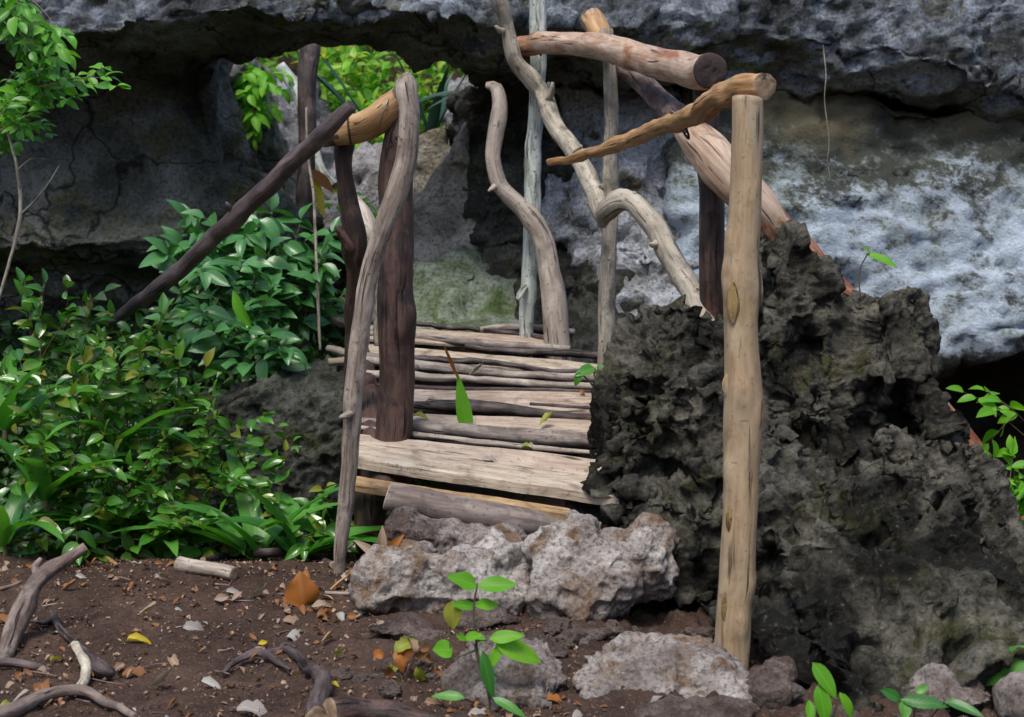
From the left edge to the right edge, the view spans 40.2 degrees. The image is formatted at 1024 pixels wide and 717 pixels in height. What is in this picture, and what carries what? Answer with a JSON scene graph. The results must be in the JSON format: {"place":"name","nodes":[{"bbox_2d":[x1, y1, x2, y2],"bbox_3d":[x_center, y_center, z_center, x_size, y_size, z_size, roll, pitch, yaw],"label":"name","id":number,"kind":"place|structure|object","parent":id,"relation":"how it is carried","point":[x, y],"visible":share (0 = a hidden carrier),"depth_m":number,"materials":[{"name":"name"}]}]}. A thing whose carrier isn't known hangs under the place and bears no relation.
{"place":"outdoors","nodes":[
{"label":"outdoors","id":0,"kind":"place"},
{"bbox_2d":[0,122,59,297],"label":"bare vine","id":1,"kind":"object","parent":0,"point":[20,211],"visible":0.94,"depth_m":5.17,"materials":[{"name":"grey plant"}]},
{"bbox_2d":[0,91,58,155],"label":"overhanging branch","id":2,"kind":"object","parent":1,"relation":"attached to","point":[24,130],"visible":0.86,"depth_m":5.23,"materials":[{"name":"green plant"}]},
{"bbox_2d":[0,56,130,132],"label":"overhanging branch","id":3,"kind":"object","parent":1,"relation":"attached to","point":[20,95],"visible":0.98,"depth_m":4.98,"materials":[{"name":"green plant"}]},
{"bbox_2d":[0,0,80,88],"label":"overhanging branch","id":4,"kind":"object","parent":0,"point":[26,24],"visible":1,"depth_m":4.86,"materials":[{"name":"green plant"}]},
{"bbox_2d":[0,0,1023,407],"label":"cliff","id":5,"kind":"structure","parent":0,"point":[144,150],"depth_m":7.63,"materials":[{"name":"stone"}]},
{"bbox_2d":[233,63,293,150],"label":"hanging plant","id":6,"kind":"object","parent":5,"relation":"hanging from","point":[260,81],"visible":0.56,"depth_m":9.24,"materials":[{"name":"green plant"}]},
{"bbox_2d":[272,76,333,186],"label":"rock","id":7,"kind":"object","parent":5,"relation":"on","point":[288,127],"visible":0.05,"depth_m":10.64,"materials":[{"name":"grey stone"}]},
{"bbox_2d":[310,170,333,217],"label":"withered plant","id":8,"kind":"object","parent":5,"relation":"hanging from","point":[320,179],"visible":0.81,"depth_m":8.11,"materials":[{"name":"orange plant"}]},
{"bbox_2d":[317,75,477,240],"bbox_3d":[-0.699,-1.419,9.976,1.401,1.306,1.705,0,4,0],"label":"rock","id":9,"kind":"object","parent":5,"relation":"on","point":[366,161],"visible":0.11,"depth_m":9.38,"materials":[{"name":"stone"}]},
{"bbox_2d":[275,62,336,188],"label":"dead branch","id":10,"kind":"object","parent":9,"relation":"on","point":[292,88],"visible":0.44,"depth_m":9.33,"materials":[{"name":"grey wood"}]},
{"bbox_2d":[295,54,360,113],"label":"agave","id":11,"kind":"object","parent":9,"relation":"on","point":[327,85],"visible":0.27,"depth_m":9.69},
{"bbox_2d":[445,81,642,381],"bbox_3d":[0.102,-0.819,8.659,1.068,1.819,3.168,-1,5,-18],"label":"rock pillar","id":12,"kind":"object","parent":5,"relation":"on","point":[496,237],"visible":0.34,"depth_m":8.09,"materials":[{"name":"stone"}]},
{"bbox_2d":[338,246,518,333],"bbox_3d":[-0.411,-0.398,8.268,1.130,0.550,1.968,0,4,0],"label":"rock","id":13,"kind":"object","parent":12,"relation":"on","point":[459,286],"visible":0.33,"depth_m":7.72,"materials":[{"name":"stone"}]},
{"bbox_2d":[413,121,476,259],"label":"rock","id":14,"kind":"object","parent":13,"relation":"on","point":[442,226],"visible":0.55,"depth_m":8.23,"materials":[{"name":"beige stone"}]},
{"bbox_2d":[395,55,465,131],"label":"agave","id":15,"kind":"object","parent":14,"relation":"on","point":[437,112],"visible":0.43,"depth_m":9.16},
{"bbox_2d":[541,82,698,316],"bbox_3d":[0.603,-0.920,8.581,1.058,1.624,2.346,0,4,0],"label":"rock","id":16,"kind":"object","parent":5,"relation":"on","point":[566,214],"visible":0.36,"depth_m":7.87,"materials":[{"name":"stone"}]},
{"bbox_2d":[0,45,1023,716],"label":"ground","id":17,"kind":"structure","parent":0,"point":[668,617],"depth_m":4.25,"materials":[{"name":"soil"}]},
{"bbox_2d":[0,657,51,671],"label":"surface root","id":18,"kind":"object","parent":17,"relation":"on","point":[15,663],"visible":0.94,"depth_m":3.95,"materials":[{"name":"brown plant"}]},
{"bbox_2d":[0,543,88,668],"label":"forked root","id":19,"kind":"object","parent":17,"relation":"on","point":[23,609],"visible":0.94,"depth_m":4.17,"materials":[{"name":"brown plant"}]},
{"bbox_2d":[0,501,101,565],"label":"plant","id":20,"kind":"object","parent":17,"relation":"on","point":[37,543],"visible":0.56,"depth_m":5.16,"materials":[{"name":"green plant"}]},
{"bbox_2d":[0,350,102,442],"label":"strap plant","id":21,"kind":"object","parent":17,"relation":"on","point":[7,422],"visible":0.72,"depth_m":5.23,"materials":[{"name":"green plant"}]},
{"bbox_2d":[0,482,116,555],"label":"strap plant","id":22,"kind":"object","parent":17,"relation":"on","point":[11,510],"visible":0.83,"depth_m":5.14,"materials":[{"name":"green plant"}]},
{"bbox_2d":[4,267,120,531],"bbox_3d":[-1.781,0.432,5.701,0.622,1.606,0.314,4,6,39],"label":"smallleaf shrub","id":23,"kind":"object","parent":17,"relation":"on","point":[42,335],"visible":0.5,"depth_m":5.67,"materials":[{"name":"green plant"}]},
{"bbox_2d":[0,349,126,548],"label":"smallleaf shrub","id":24,"kind":"object","parent":17,"relation":"on","point":[70,407],"visible":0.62,"depth_m":5.26,"materials":[{"name":"green plant"}]},
{"bbox_2d":[0,418,127,550],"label":"smallleaf shrub","id":25,"kind":"object","parent":17,"relation":"on","point":[39,452],"visible":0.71,"depth_m":5.13,"materials":[{"name":"green plant"}]},
{"bbox_2d":[0,684,137,716],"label":"surface root","id":26,"kind":"object","parent":17,"relation":"on","point":[22,706],"visible":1,"depth_m":3.59,"materials":[{"name":"brown plant"}]},
{"bbox_2d":[31,612,115,677],"bbox_3d":[-1.298,0.840,4.111,0.091,0.051,0.654,-3,5,-32],"label":"dark root","id":27,"kind":"object","parent":17,"relation":"on","point":[100,668],"visible":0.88,"depth_m":4.01,"materials":[{"name":"brown plant"}]},
{"bbox_2d":[70,641,90,684],"bbox_3d":[-1.200,0.860,3.908,0.054,0.038,0.428,-1,5,-19],"label":"rotten stick","id":28,"kind":"object","parent":17,"relation":"on","point":[83,659],"visible":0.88,"depth_m":3.91,"materials":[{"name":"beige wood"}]},
{"bbox_2d":[0,438,170,512],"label":"strap plant","id":29,"kind":"object","parent":17,"relation":"on","point":[47,489],"visible":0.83,"depth_m":5.12,"materials":[{"name":"green plant"}]},
{"bbox_2d":[10,463,186,550],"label":"strap plant","id":30,"kind":"object","parent":17,"relation":"on","point":[112,528],"visible":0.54,"depth_m":5.22,"materials":[{"name":"green plant"}]},
{"bbox_2d":[17,438,180,546],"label":"smallleaf shrub","id":31,"kind":"object","parent":17,"relation":"on","point":[100,487],"visible":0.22,"depth_m":5.25,"materials":[{"name":"green plant"}]},
{"bbox_2d":[60,491,182,566],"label":"plant","id":32,"kind":"object","parent":17,"relation":"on","point":[127,541],"visible":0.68,"depth_m":5.23,"materials":[{"name":"green plant"}]},
{"bbox_2d":[47,350,197,463],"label":"strap plant","id":33,"kind":"object","parent":17,"relation":"on","point":[125,435],"visible":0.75,"depth_m":5.27,"materials":[{"name":"green plant"}]},
{"bbox_2d":[66,275,198,548],"bbox_3d":[-1.511,0.415,5.618,0.520,1.496,0.529,0,4,0],"label":"smallleaf shrub","id":34,"kind":"object","parent":17,"relation":"on","point":[130,352],"visible":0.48,"depth_m":5.49,"materials":[{"name":"green plant"}]},
{"bbox_2d":[104,100,356,329],"bbox_3d":[-1.106,-0.511,5.292,1.339,0.849,0.094,3,5,36],"label":"fallen branch","id":35,"kind":"object","parent":34,"relation":"on","point":[239,213],"visible":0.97,"depth_m":5.20,"materials":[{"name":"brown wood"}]},
{"bbox_2d":[86,422,220,548],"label":"smallleaf shrub","id":36,"kind":"object","parent":17,"relation":"on","point":[138,467],"visible":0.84,"depth_m":5.17,"materials":[{"name":"green plant"}]},
{"bbox_2d":[78,339,228,550],"bbox_3d":[-1.373,0.444,5.453,0.560,1.046,0.530,0,4,0],"label":"smallleaf shrub","id":37,"kind":"object","parent":17,"relation":"on","point":[109,372],"visible":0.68,"depth_m":5.41,"materials":[{"name":"green plant"}]},
{"bbox_2d":[116,511,260,558],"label":"strap plant","id":38,"kind":"object","parent":17,"relation":"on","point":[160,547],"visible":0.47,"depth_m":5.28,"materials":[{"name":"green plant"}]},
{"bbox_2d":[145,498,264,560],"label":"plant","id":39,"kind":"object","parent":17,"relation":"on","point":[193,552],"visible":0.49,"depth_m":5.26,"materials":[{"name":"green plant"}]},
{"bbox_2d":[174,556,238,580],"bbox_3d":[-1.060,0.730,4.863,0.238,0.068,0.060,2,5,22],"label":"cut log","id":40,"kind":"object","parent":17,"relation":"on","point":[207,568],"visible":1,"depth_m":4.84,"materials":[{"name":"brown wood"}]},
{"bbox_2d":[152,463,279,549],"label":"smallleaf shrub","id":41,"kind":"object","parent":17,"relation":"on","point":[223,481],"visible":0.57,"depth_m":5.38,"materials":[{"name":"green plant"}]},
{"bbox_2d":[0,301,443,553],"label":"ground cover","id":42,"kind":"object","parent":17,"relation":"on","point":[7,325],"visible":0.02,"depth_m":8.14,"materials":[{"name":"green plant"}]},
{"bbox_2d":[105,445,338,560],"bbox_3d":[-1.005,0.590,5.335,0.970,0.448,0.650,0,4,0],"label":"strap plant","id":43,"kind":"object","parent":17,"relation":"on","point":[244,501],"visible":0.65,"depth_m":5.28,"materials":[{"name":"green plant"}]},
{"bbox_2d":[183,397,287,546],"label":"smallleaf shrub","id":44,"kind":"object","parent":17,"relation":"on","point":[250,449],"visible":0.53,"depth_m":5.51,"materials":[{"name":"green plant"}]},
{"bbox_2d":[237,699,266,716],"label":"fallen leaf","id":45,"kind":"object","parent":17,"relation":"on","point":[251,706],"visible":0.98,"depth_m":3.52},
{"bbox_2d":[155,355,358,548],"bbox_3d":[-1.111,0.457,6.587,0.961,0.915,1.300,0,4,0],"label":"rock","id":46,"kind":"object","parent":17,"relation":"on","point":[307,405],"visible":0.31,"depth_m":6.13,"materials":[{"name":"stone"}]},
{"bbox_2d":[146,199,255,379],"bbox_3d":[-1.533,-0.342,7.125,0.529,0.922,0.668,0,4,0],"label":"broadleaf shrub","id":47,"kind":"object","parent":46,"relation":"on","point":[179,252],"visible":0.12,"depth_m":6.95,"materials":[{"name":"green plant"}]},
{"bbox_2d":[139,234,296,380],"bbox_3d":[-1.397,-0.235,6.608,0.777,0.700,0.765,0,4,0],"label":"broadleaf shrub","id":48,"kind":"object","parent":46,"relation":"on","point":[212,270],"visible":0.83,"depth_m":6.49,"materials":[{"name":"green plant"}]},
{"bbox_2d":[232,290,251,327],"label":"hanging leaf","id":49,"kind":"object","parent":48,"relation":"on","point":[240,310],"visible":1,"depth_m":5.91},
{"bbox_2d":[176,193,344,369],"bbox_3d":[-1.228,-0.381,7.004,0.895,0.983,0.766,0,4,0],"label":"broadleaf shrub","id":50,"kind":"object","parent":46,"relation":"on","point":[248,236],"visible":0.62,"depth_m":6.90,"materials":[{"name":"green plant"}]},
{"bbox_2d":[217,321,311,379],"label":"broadleaf shrub","id":51,"kind":"object","parent":46,"relation":"on","point":[276,356],"visible":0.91,"depth_m":6.32,"materials":[{"name":"green plant"}]},
{"bbox_2d":[257,235,345,359],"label":"broadleaf shrub","id":52,"kind":"object","parent":46,"relation":"on","point":[328,309],"visible":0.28,"depth_m":7.28,"materials":[{"name":"green plant"}]},
{"bbox_2d":[305,107,321,349],"bbox_3d":[-0.961,-0.624,6.772,0.067,1.168,0.018,0,4,0],"label":"thin sapling","id":53,"kind":"object","parent":46,"relation":"on","point":[315,239],"visible":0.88,"depth_m":6.77,"materials":[{"name":"grey plant"}]},
{"bbox_2d":[200,548,333,568],"bbox_3d":[-0.875,0.743,5.222,0.489,0.094,0.416,0,4,0],"label":"long stick","id":54,"kind":"object","parent":17,"relation":"on","point":[259,552],"visible":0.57,"depth_m":5.18,"materials":[{"name":"wood"}]},
{"bbox_2d":[220,642,332,716],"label":"surface root","id":55,"kind":"object","parent":17,"relation":"on","point":[322,689],"visible":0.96,"depth_m":3.82,"materials":[{"name":"brown plant"}]},
{"bbox_2d":[256,436,335,547],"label":"smallleaf shrub","id":56,"kind":"object","parent":17,"relation":"on","point":[265,490],"visible":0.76,"depth_m":5.39,"materials":[{"name":"green plant"}]},
{"bbox_2d":[209,470,384,559],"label":"strap plant","id":57,"kind":"object","parent":17,"relation":"on","point":[282,541],"visible":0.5,"depth_m":5.21,"materials":[{"name":"green plant"}]},
{"bbox_2d":[284,571,319,606],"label":"standing leaf","id":58,"kind":"object","parent":17,"relation":"on","point":[301,588],"visible":0.94,"depth_m":4.61,"materials":[{"name":"plant"}]},
{"bbox_2d":[295,43,320,361],"bbox_3d":[-1.279,-0.920,8.756,0.136,2.097,0.331,1,4,8],"label":"prop post","id":59,"kind":"object","parent":17,"relation":"on","point":[309,59],"visible":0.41,"depth_m":8.67,"materials":[{"name":"brown wood"}]},
{"bbox_2d":[259,509,359,561],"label":"plant","id":60,"kind":"object","parent":17,"relation":"on","point":[318,524],"visible":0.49,"depth_m":5.18,"materials":[{"name":"green plant"}]},
{"bbox_2d":[290,46,354,110],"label":"thicket bush","id":61,"kind":"object","parent":17,"relation":"on","point":[320,73],"visible":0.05,"depth_m":12.34,"materials":[{"name":"green plant"}]},
{"bbox_2d":[0,548,649,716],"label":"soil crumbs","id":62,"kind":"object","parent":17,"relation":"on","point":[261,662],"visible":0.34,"depth_m":4.16,"materials":[{"name":"soil"}]},
{"bbox_2d":[319,46,376,145],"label":"thicket bush","id":63,"kind":"object","parent":17,"relation":"on","point":[345,71],"visible":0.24,"depth_m":11.32,"materials":[{"name":"green plant"}]},
{"bbox_2d":[256,45,464,139],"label":"background foliage","id":64,"kind":"object","parent":17,"relation":"on","point":[367,94],"visible":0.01,"depth_m":11.62,"materials":[{"name":"plant"}]},
{"bbox_2d":[352,87,393,149],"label":"thicket bush","id":65,"kind":"object","parent":17,"relation":"on","point":[359,101],"visible":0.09,"depth_m":10.89,"materials":[{"name":"green plant"}]},
{"bbox_2d":[333,71,419,574],"bbox_3d":[-0.494,-0.074,4.807,0.377,1.788,0.135,2,5,28],"label":"leaning pole","id":66,"kind":"object","parent":17,"relation":"on","point":[403,169],"visible":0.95,"depth_m":4.79,"materials":[{"name":"brown wood"}]},
{"bbox_2d":[0,548,756,716],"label":"leaf litter","id":67,"kind":"object","parent":17,"relation":"on","point":[65,675],"visible":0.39,"depth_m":4.29,"materials":[{"name":"plant"}]},
{"bbox_2d":[323,696,439,716],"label":"surface root","id":68,"kind":"object","parent":17,"relation":"on","point":[350,706],"visible":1,"depth_m":3.43,"materials":[{"name":"brown plant"}]},
{"bbox_2d":[348,45,416,106],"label":"thicket bush","id":69,"kind":"object","parent":17,"relation":"on","point":[368,85],"visible":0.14,"depth_m":12.00,"materials":[{"name":"green plant"}]},
{"bbox_2d":[330,525,435,588],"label":"dried sprig","id":70,"kind":"object","parent":17,"relation":"on","point":[382,540],"visible":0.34,"depth_m":4.77,"materials":[{"name":"beige plant"}]},
{"bbox_2d":[369,612,443,641],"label":"rock","id":71,"kind":"object","parent":17,"relation":"on","point":[413,625],"visible":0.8,"depth_m":4.24,"materials":[{"name":"stone"}]},
{"bbox_2d":[372,636,442,681],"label":"dead plant","id":72,"kind":"object","parent":17,"relation":"on","point":[406,649],"visible":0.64,"depth_m":3.83,"materials":[{"name":"brown plant"}]},
{"bbox_2d":[388,60,444,134],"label":"thicket bush","id":73,"kind":"object","parent":17,"relation":"on","point":[432,89],"visible":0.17,"depth_m":11.57,"materials":[{"name":"green plant"}]},
{"bbox_2d":[348,524,530,615],"bbox_3d":[-0.228,0.735,4.693,0.632,0.348,0.538,0,4,0],"label":"rock","id":74,"kind":"object","parent":17,"relation":"on","point":[384,579],"visible":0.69,"depth_m":4.50,"materials":[{"name":"white stone"}]},
{"bbox_2d":[383,506,527,554],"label":"rock","id":75,"kind":"object","parent":17,"relation":"on","point":[443,535],"visible":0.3,"depth_m":4.82,"materials":[{"name":"stone"}]},
{"bbox_2d":[326,317,631,558],"bbox_3d":[-0.254,0.345,6.130,1.742,0.960,2.653,0,4,0],"label":"footbridge","id":76,"kind":"object","parent":17,"relation":"on","point":[380,491],"visible":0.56,"depth_m":5.45,"materials":[{"name":"brown wood"}]},
{"bbox_2d":[317,89,416,483],"bbox_3d":[-0.548,-0.282,5.520,0.392,1.548,0.512,0,4,0],"label":"log railing","id":77,"kind":"object","parent":76,"relation":"attached to","point":[396,305],"visible":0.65,"depth_m":5.38,"materials":[{"name":"brown wood"}]},
{"bbox_2d":[357,195,378,345],"bbox_3d":[-0.653,-0.395,6.219,0.204,0.676,0.098,3,5,35],"label":"curved limb","id":78,"kind":"object","parent":76,"relation":"on","point":[369,219],"visible":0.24,"depth_m":6.18,"materials":[{"name":"brown wood"}]},
{"bbox_2d":[443,344,472,422],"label":"green leaf","id":79,"kind":"object","parent":76,"relation":"on","point":[463,411],"visible":0.98,"depth_m":5.60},
{"bbox_2d":[485,81,571,360],"bbox_3d":[0.081,-0.634,6.806,0.434,1.424,0.152,1,4,9],"label":"bent pole","id":80,"kind":"object","parent":76,"relation":"on","point":[552,289],"visible":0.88,"depth_m":6.77,"materials":[{"name":"brown wood"}]},
{"bbox_2d":[516,0,549,357],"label":"upright pole","id":81,"kind":"object","parent":76,"relation":"on","point":[526,295],"visible":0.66,"depth_m":6.92,"materials":[{"name":"grey wood"}]},
{"bbox_2d":[597,28,618,369],"bbox_3d":[0.438,-0.648,6.377,0.098,1.689,0.100,0,4,0],"label":"mottled post","id":82,"kind":"object","parent":76,"relation":"on","point":[607,285],"visible":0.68,"depth_m":6.36,"materials":[{"name":"grey wood"}]},
{"bbox_2d":[516,31,726,318],"bbox_3d":[0.447,-0.735,6.150,0.270,1.563,1.808,-2,5,-24],"label":"log railing","id":83,"kind":"object","parent":82,"relation":"attached to","point":[699,75],"visible":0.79,"depth_m":5.54,"materials":[{"name":"brown wood"}]},
{"bbox_2d":[431,572,540,716],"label":"seedling","id":84,"kind":"object","parent":17,"relation":"on","point":[509,644],"visible":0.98,"depth_m":3.61,"materials":[{"name":"green plant"}]},
{"bbox_2d":[456,601,517,631],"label":"rock","id":85,"kind":"object","parent":17,"relation":"on","point":[493,617],"visible":0.66,"depth_m":4.32,"materials":[{"name":"stone"}]},
{"bbox_2d":[440,625,567,710],"bbox_3d":[-0.020,0.849,3.831,0.344,0.140,0.422,0,4,0],"label":"rock","id":86,"kind":"object","parent":17,"relation":"on","point":[518,684],"visible":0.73,"depth_m":3.72,"materials":[{"name":"stone"}]},
{"bbox_2d":[516,630,568,657],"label":"rock","id":87,"kind":"object","parent":17,"relation":"on","point":[558,649],"visible":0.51,"depth_m":4.04,"materials":[{"name":"stone"}]},
{"bbox_2d":[521,509,643,620],"bbox_3d":[0.227,0.706,4.569,0.406,0.396,0.406,0,4,0],"label":"rock","id":88,"kind":"object","parent":17,"relation":"on","point":[580,568],"visible":0.91,"depth_m":4.47,"materials":[{"name":"white stone"}]},
{"bbox_2d":[577,627,612,644],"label":"rock","id":89,"kind":"object","parent":17,"relation":"on","point":[598,633],"visible":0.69,"depth_m":4.19,"materials":[{"name":"stone"}]},
{"bbox_2d":[600,512,679,616],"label":"rock","id":90,"kind":"object","parent":17,"relation":"on","point":[654,538],"visible":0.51,"depth_m":4.56,"materials":[{"name":"white stone"}]},
{"bbox_2d":[572,631,752,702],"bbox_3d":[0.408,0.878,3.825,0.495,0.211,0.479,0,4,0],"label":"rock","id":91,"kind":"object","parent":17,"relation":"on","point":[686,666],"visible":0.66,"depth_m":3.77,"materials":[{"name":"white stone"}]},
{"bbox_2d":[634,693,755,716],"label":"rock","id":92,"kind":"object","parent":17,"relation":"on","point":[669,705],"visible":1,"depth_m":3.58,"materials":[{"name":"stone"}]},
{"bbox_2d":[745,655,799,709],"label":"rock","id":93,"kind":"object","parent":17,"relation":"on","point":[770,680],"visible":0.8,"depth_m":3.69,"materials":[{"name":"stone"}]},
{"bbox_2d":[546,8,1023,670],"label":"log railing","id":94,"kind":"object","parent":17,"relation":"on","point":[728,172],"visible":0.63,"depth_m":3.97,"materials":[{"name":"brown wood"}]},
{"bbox_2d":[565,218,1023,716],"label":"boulder","id":95,"kind":"object","parent":17,"relation":"on","point":[890,541],"visible":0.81,"depth_m":4.66,"materials":[{"name":"stone"}]},
{"bbox_2d":[574,363,603,386],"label":"sprig","id":96,"kind":"object","parent":95,"relation":"on","point":[586,369],"visible":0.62,"depth_m":5.75,"materials":[{"name":"green plant"}]},
{"bbox_2d":[595,188,714,320],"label":"arched branch","id":97,"kind":"object","parent":95,"relation":"on","point":[653,225],"visible":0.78,"depth_m":5.79,"materials":[{"name":"grey plant"}]},
{"bbox_2d":[491,0,606,221],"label":"crooked branch","id":98,"kind":"object","parent":97,"relation":"on","point":[529,77],"visible":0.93,"depth_m":6.58,"materials":[{"name":"grey plant"}]},
{"bbox_2d":[945,385,1023,457],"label":"leafy plant","id":99,"kind":"object","parent":95,"relation":"on","point":[987,401],"visible":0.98,"depth_m":5.31,"materials":[{"name":"green plant"}]},
{"bbox_2d":[983,645,1023,685],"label":"arching leaf","id":100,"kind":"object","parent":95,"relation":"on","point":[1017,665],"visible":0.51,"depth_m":3.79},
{"bbox_2d":[806,662,852,716],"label":"sprout","id":101,"kind":"object","parent":17,"relation":"on","point":[824,679],"visible":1,"depth_m":3.48,"materials":[{"name":"green plant"}]},
{"bbox_2d":[880,685,983,716],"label":"sprout","id":102,"kind":"object","parent":17,"relation":"on","point":[919,699],"visible":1,"depth_m":3.44,"materials":[{"name":"green plant"}]},
{"bbox_2d":[908,663,991,708],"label":"rock","id":103,"kind":"object","parent":17,"relation":"on","point":[941,682],"visible":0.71,"depth_m":3.70,"materials":[{"name":"stone"}]},
{"bbox_2d":[984,435,1023,525],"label":"leafy plant","id":104,"kind":"object","parent":17,"relation":"on","point":[1017,485],"visible":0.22,"depth_m":5.24,"materials":[{"name":"green plant"}]},
{"bbox_2d":[992,671,1023,716],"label":"rock","id":105,"kind":"object","parent":17,"relation":"on","point":[1008,694],"visible":1,"depth_m":3.65,"materials":[{"name":"stone"}]},
{"bbox_2d":[661,85,1023,429],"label":"cliff wall","id":106,"kind":"structure","parent":0,"point":[933,206],"depth_m":7.60,"materials":[{"name":"stone"}]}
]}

